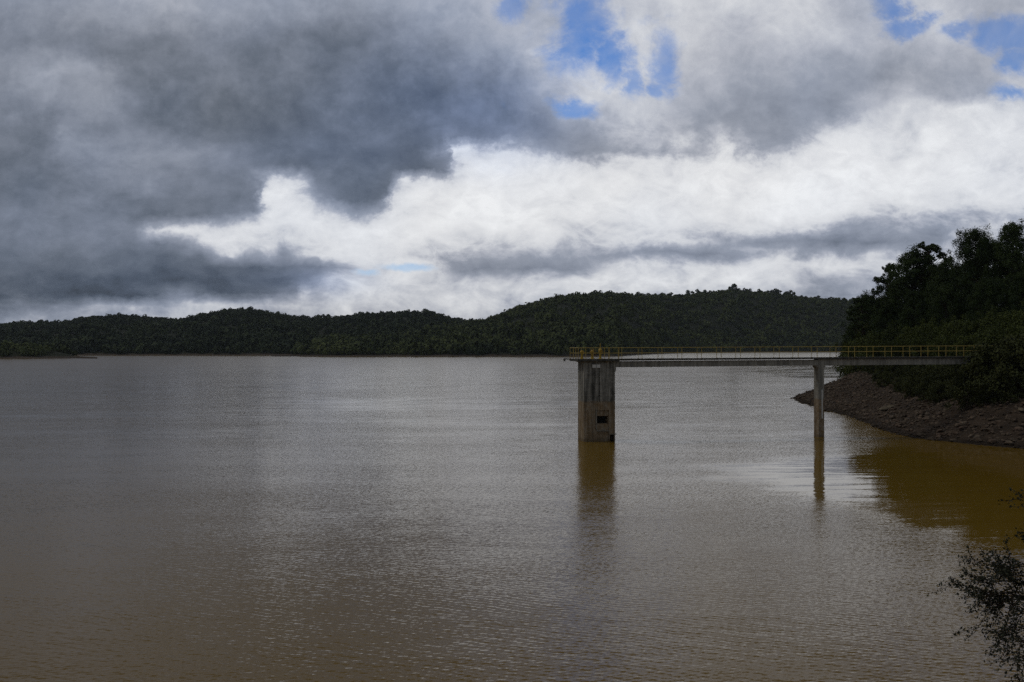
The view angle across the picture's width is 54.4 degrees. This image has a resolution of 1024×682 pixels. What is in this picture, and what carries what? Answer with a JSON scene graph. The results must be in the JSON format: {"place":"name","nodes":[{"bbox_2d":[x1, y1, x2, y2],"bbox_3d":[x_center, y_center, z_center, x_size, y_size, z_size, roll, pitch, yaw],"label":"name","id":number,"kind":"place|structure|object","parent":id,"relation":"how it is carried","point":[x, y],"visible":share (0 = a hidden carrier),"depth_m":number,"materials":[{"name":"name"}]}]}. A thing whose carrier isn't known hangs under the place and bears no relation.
{"place":"outdoors","nodes":[
{"label":"outdoors","id":0,"kind":"place"},
{"bbox_2d":[0,351,96,358],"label":"headland","id":1,"kind":"structure","parent":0,"point":[50,354],"depth_m":809.87,"materials":[{"name":"soil"}]},
{"bbox_2d":[0,340,77,356],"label":"distant forest","id":2,"kind":"object","parent":1,"relation":"on","point":[7,348],"visible":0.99,"depth_m":825.69,"materials":[{"name":"green plant"}]},
{"bbox_2d":[0,316,436,354],"bbox_3d":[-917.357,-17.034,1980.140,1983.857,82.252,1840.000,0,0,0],"label":"distant hill","id":3,"kind":"structure","parent":0,"point":[183,352],"depth_m":1102.43,"materials":[{"name":"green plant"}]},
{"bbox_2d":[0,306,477,353],"bbox_3d":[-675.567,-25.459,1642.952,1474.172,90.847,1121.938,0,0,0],"label":"distant forest","id":4,"kind":"object","parent":3,"relation":"on","point":[270,336],"visible":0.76,"depth_m":1341.13,"materials":[{"name":"green plant"}]},
{"bbox_2d":[0,352,1023,681],"bbox_3d":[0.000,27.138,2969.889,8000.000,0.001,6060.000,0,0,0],"label":"lake water","id":5,"kind":"structure","parent":0,"point":[306,518],"depth_m":49.66,"materials":[{"name":"brown liquid"}]},
{"bbox_2d":[563,348,619,441],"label":"intake tower","id":6,"kind":"structure","parent":5,"relation":"in","point":[596,400],"depth_m":94.91,"materials":[{"name":"concrete"}]},
{"bbox_2d":[813,359,824,436],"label":"bridge pier","id":7,"kind":"structure","parent":5,"relation":"in","point":[819,400],"depth_m":99.56,"materials":[{"name":"concrete"}]},
{"bbox_2d":[615,346,989,366],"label":"footbridge","id":8,"kind":"object","parent":7,"relation":"on","point":[903,360],"visible":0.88,"depth_m":99.03,"materials":[{"name":"concrete"}]},
{"bbox_2d":[0,0,1023,322],"label":"sky","id":9,"kind":"structure","parent":0,"point":[465,159],"materials":[{"name":"grey"}]},
{"bbox_2d":[272,293,851,356],"bbox_3d":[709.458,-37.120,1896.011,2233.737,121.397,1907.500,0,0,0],"label":"wooded hill","id":10,"kind":"structure","parent":0,"point":[634,324],"depth_m":1638.24,"materials":[{"name":"green plant"}]},
{"bbox_2d":[290,289,880,354],"bbox_3d":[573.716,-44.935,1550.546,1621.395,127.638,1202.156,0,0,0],"label":"distant forest","id":11,"kind":"object","parent":10,"relation":"on","point":[587,336],"visible":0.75,"depth_m":1346.57,"materials":[{"name":"green plant"}]},
{"bbox_2d":[729,284,737,289],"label":"ridge tree","id":12,"kind":"object","parent":10,"relation":"on","point":[734,286],"visible":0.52,"depth_m":2038.85,"materials":[{"name":"green plant"}]},
{"bbox_2d":[598,343,602,358],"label":"gate hoist","id":13,"kind":"object","parent":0,"point":[600,350],"visible":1,"depth_m":95.03,"materials":[{"name":"yellow paint"}]},
{"bbox_2d":[794,365,1023,447],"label":"shore bank","id":14,"kind":"structure","parent":0,"point":[1009,428],"depth_m":101.28,"materials":[{"name":"stone"}]},
{"bbox_2d":[836,365,847,379],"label":"waterside bush","id":15,"kind":"object","parent":14,"relation":"on","point":[840,366],"visible":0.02,"depth_m":205.25,"materials":[{"name":"green plant"}]},
{"bbox_2d":[832,334,865,377],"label":"broadleaf tree","id":16,"kind":"object","parent":14,"relation":"on","point":[835,367],"visible":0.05,"depth_m":227.81,"materials":[{"name":"green plant"}]},
{"bbox_2d":[840,316,867,345],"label":"pine tree","id":17,"kind":"object","parent":14,"relation":"on","point":[845,336],"visible":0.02,"depth_m":232.02,"materials":[{"name":"green plant"}]},
{"bbox_2d":[837,329,872,373],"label":"broadleaf tree","id":18,"kind":"object","parent":14,"relation":"on","point":[847,371],"visible":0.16,"depth_m":199.37,"materials":[{"name":"green plant"}]},
{"bbox_2d":[848,365,861,372],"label":"waterside bush","id":19,"kind":"object","parent":14,"relation":"on","point":[854,367],"visible":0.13,"depth_m":184.93,"materials":[{"name":"green plant"}]},
{"bbox_2d":[846,296,876,347],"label":"pine tree","id":20,"kind":"object","parent":14,"relation":"on","point":[863,316],"visible":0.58,"depth_m":214.88,"materials":[{"name":"green plant"}]},
{"bbox_2d":[840,290,884,353],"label":"pine tree","id":21,"kind":"object","parent":14,"relation":"on","point":[870,302],"visible":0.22,"depth_m":222.27,"materials":[{"name":"green plant"}]},
{"bbox_2d":[863,365,874,373],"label":"waterside bush","id":22,"kind":"object","parent":14,"relation":"on","point":[869,367],"visible":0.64,"depth_m":164.61,"materials":[{"name":"green plant"}]},
{"bbox_2d":[855,323,887,367],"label":"broadleaf tree","id":23,"kind":"object","parent":14,"relation":"on","point":[869,338],"visible":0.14,"depth_m":184.66,"materials":[{"name":"green plant"}]},
{"bbox_2d":[856,340,888,370],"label":"broadleaf tree","id":24,"kind":"object","parent":14,"relation":"on","point":[870,354],"visible":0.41,"depth_m":171.51,"materials":[{"name":"green plant"}]},
{"bbox_2d":[871,372,881,380],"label":"waterside bush","id":25,"kind":"object","parent":14,"relation":"on","point":[874,375],"visible":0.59,"depth_m":149.76,"materials":[{"name":"green plant"}]},
{"bbox_2d":[870,365,888,377],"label":"waterside bush","id":26,"kind":"object","parent":14,"relation":"on","point":[878,369],"visible":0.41,"depth_m":151.76,"materials":[{"name":"green plant"}]},
{"bbox_2d":[873,371,894,388],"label":"waterside bush","id":27,"kind":"object","parent":14,"relation":"on","point":[887,377],"visible":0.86,"depth_m":139.70,"materials":[{"name":"green plant"}]},
{"bbox_2d":[878,405,895,410],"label":"rock slab","id":28,"kind":"object","parent":14,"relation":"on","point":[885,408],"visible":0.72,"depth_m":121.03,"materials":[{"name":"stone"}]},
{"bbox_2d":[869,262,908,336],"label":"pine tree","id":29,"kind":"object","parent":14,"relation":"on","point":[880,287],"visible":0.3,"depth_m":204.61,"materials":[{"name":"green plant"}]},
{"bbox_2d":[875,320,904,356],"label":"broadleaf tree","id":30,"kind":"object","parent":14,"relation":"on","point":[884,337],"visible":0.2,"depth_m":174.19,"materials":[{"name":"green plant"}]},
{"bbox_2d":[878,334,908,368],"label":"broadleaf tree","id":31,"kind":"object","parent":14,"relation":"on","point":[894,354],"visible":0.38,"depth_m":157.50,"materials":[{"name":"green plant"}]},
{"bbox_2d":[882,280,904,304],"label":"pine tree","id":32,"kind":"object","parent":14,"relation":"on","point":[885,287],"visible":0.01,"depth_m":225.16,"materials":[{"name":"green plant"}]},
{"bbox_2d":[871,243,936,331],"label":"pine tree","id":33,"kind":"object","parent":14,"relation":"on","point":[895,285],"visible":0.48,"depth_m":188.64,"materials":[{"name":"green plant"}]},
{"bbox_2d":[791,371,1023,448],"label":"shore rubble","id":34,"kind":"object","parent":14,"relation":"on","point":[850,376],"visible":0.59,"depth_m":113.28,"materials":[{"name":"stone"}]},
{"bbox_2d":[893,321,926,356],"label":"broadleaf tree","id":35,"kind":"object","parent":14,"relation":"on","point":[905,334],"visible":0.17,"depth_m":164.69,"materials":[{"name":"green plant"}]},
{"bbox_2d":[901,376,921,397],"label":"waterside bush","id":36,"kind":"object","parent":14,"relation":"on","point":[914,382],"visible":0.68,"depth_m":123.68,"materials":[{"name":"green plant"}]},
{"bbox_2d":[901,365,929,394],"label":"waterside bush","id":37,"kind":"object","parent":14,"relation":"on","point":[916,372],"visible":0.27,"depth_m":126.00,"materials":[{"name":"green plant"}]},
{"bbox_2d":[899,329,935,370],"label":"broadleaf tree","id":38,"kind":"object","parent":14,"relation":"on","point":[914,350],"visible":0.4,"depth_m":139.53,"materials":[{"name":"green plant"}]},
{"bbox_2d":[907,317,940,355],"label":"broadleaf tree","id":39,"kind":"object","parent":14,"relation":"on","point":[928,327],"visible":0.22,"depth_m":154.47,"materials":[{"name":"green plant"}]},
{"bbox_2d":[908,373,943,400],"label":"waterside bush","id":40,"kind":"object","parent":14,"relation":"on","point":[926,382],"visible":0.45,"depth_m":115.94,"materials":[{"name":"green plant"}]},
{"bbox_2d":[921,416,930,419],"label":"boulder","id":41,"kind":"object","parent":14,"relation":"on","point":[926,418],"visible":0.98,"depth_m":103.71,"materials":[{"name":"stone"}]},
{"bbox_2d":[904,241,953,318],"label":"pine tree","id":42,"kind":"object","parent":14,"relation":"on","point":[915,272],"visible":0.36,"depth_m":186.43,"materials":[{"name":"green plant"}]},
{"bbox_2d":[925,379,948,404],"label":"waterside bush","id":43,"kind":"object","parent":14,"relation":"on","point":[932,394],"visible":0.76,"depth_m":111.62,"materials":[{"name":"green plant"}]},
{"bbox_2d":[930,320,953,355],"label":"broadleaf tree","id":44,"kind":"object","parent":14,"relation":"on","point":[936,333],"visible":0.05,"depth_m":150.25,"materials":[{"name":"green plant"}]},
{"bbox_2d":[921,256,964,336],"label":"pine tree","id":45,"kind":"object","parent":14,"relation":"on","point":[939,274],"visible":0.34,"depth_m":181.34,"materials":[{"name":"green plant"}]},
{"bbox_2d":[925,327,965,365],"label":"broadleaf tree","id":46,"kind":"object","parent":14,"relation":"on","point":[940,348],"visible":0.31,"depth_m":131.40,"materials":[{"name":"green plant"}]},
{"bbox_2d":[941,364,963,389],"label":"waterside bush","id":47,"kind":"object","parent":14,"relation":"on","point":[949,371],"visible":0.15,"depth_m":112.31,"materials":[{"name":"green plant"}]},
{"bbox_2d":[938,313,972,354],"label":"broadleaf tree","id":48,"kind":"object","parent":14,"relation":"on","point":[955,327],"visible":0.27,"depth_m":145.02,"materials":[{"name":"green plant"}]},
{"bbox_2d":[937,262,979,324],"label":"pine tree","id":49,"kind":"object","parent":14,"relation":"on","point":[959,283],"visible":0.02,"depth_m":183.97,"materials":[{"name":"green plant"}]},
{"bbox_2d":[941,325,982,355],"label":"broadleaf tree","id":50,"kind":"object","parent":14,"relation":"on","point":[967,349],"visible":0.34,"depth_m":124.82,"materials":[{"name":"green plant"}]},
{"bbox_2d":[946,310,982,345],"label":"broadleaf tree","id":51,"kind":"object","parent":14,"relation":"on","point":[965,330],"visible":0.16,"depth_m":137.86,"materials":[{"name":"green plant"}]},
{"bbox_2d":[942,359,1002,409],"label":"waterside bush","id":52,"kind":"object","parent":14,"relation":"on","point":[962,395],"visible":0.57,"depth_m":100.90,"materials":[{"name":"green plant"}]},
{"bbox_2d":[946,223,1008,320],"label":"pine tree","id":53,"kind":"object","parent":14,"relation":"on","point":[975,258],"visible":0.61,"depth_m":163.94,"materials":[{"name":"green plant"}]},
{"bbox_2d":[954,237,1012,315],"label":"pine tree","id":54,"kind":"object","parent":14,"relation":"on","point":[995,242],"visible":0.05,"depth_m":178.76,"materials":[{"name":"green plant"}]},
{"bbox_2d":[974,380,999,407],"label":"waterside bush","id":55,"kind":"object","parent":14,"relation":"on","point":[980,400],"visible":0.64,"depth_m":98.94,"materials":[{"name":"green plant"}]},
{"bbox_2d":[983,427,993,431],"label":"boulder","id":56,"kind":"object","parent":14,"relation":"on","point":[989,429],"visible":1,"depth_m":93.27,"materials":[{"name":"stone"}]},
{"bbox_2d":[956,339,1022,405],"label":"waterside bush","id":57,"kind":"object","parent":14,"relation":"on","point":[979,361],"visible":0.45,"depth_m":99.63,"materials":[{"name":"green plant"}]},
{"bbox_2d":[972,334,1023,399],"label":"waterside bush","id":58,"kind":"object","parent":14,"relation":"on","point":[1002,367],"visible":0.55,"depth_m":97.95,"materials":[{"name":"green plant"}]},
{"bbox_2d":[983,366,1015,403],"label":"waterside bush","id":59,"kind":"object","parent":14,"relation":"on","point":[996,399],"visible":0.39,"depth_m":98.10,"materials":[{"name":"green plant"}]},
{"bbox_2d":[984,219,1023,311],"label":"pine tree","id":60,"kind":"object","parent":14,"relation":"on","point":[1011,238],"visible":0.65,"depth_m":159.52,"materials":[{"name":"green plant"}]},
{"bbox_2d":[991,332,1023,397],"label":"waterside bush","id":61,"kind":"object","parent":14,"relation":"on","point":[1019,345],"visible":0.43,"depth_m":97.50,"materials":[{"name":"green plant"}]},
{"bbox_2d":[1014,426,1023,430],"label":"boulder","id":62,"kind":"object","parent":14,"relation":"on","point":[1018,428],"visible":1,"depth_m":91.71,"materials":[{"name":"stone"}]},
{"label":"dam slope","id":63,"kind":"structure","parent":0,"visible":0},
{"bbox_2d":[926,487,1023,681],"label":"foreground shrub","id":64,"kind":"object","parent":63,"relation":"on","point":[1003,571],"visible":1,"depth_m":13.18,"materials":[{"name":"green plant"}]}
]}

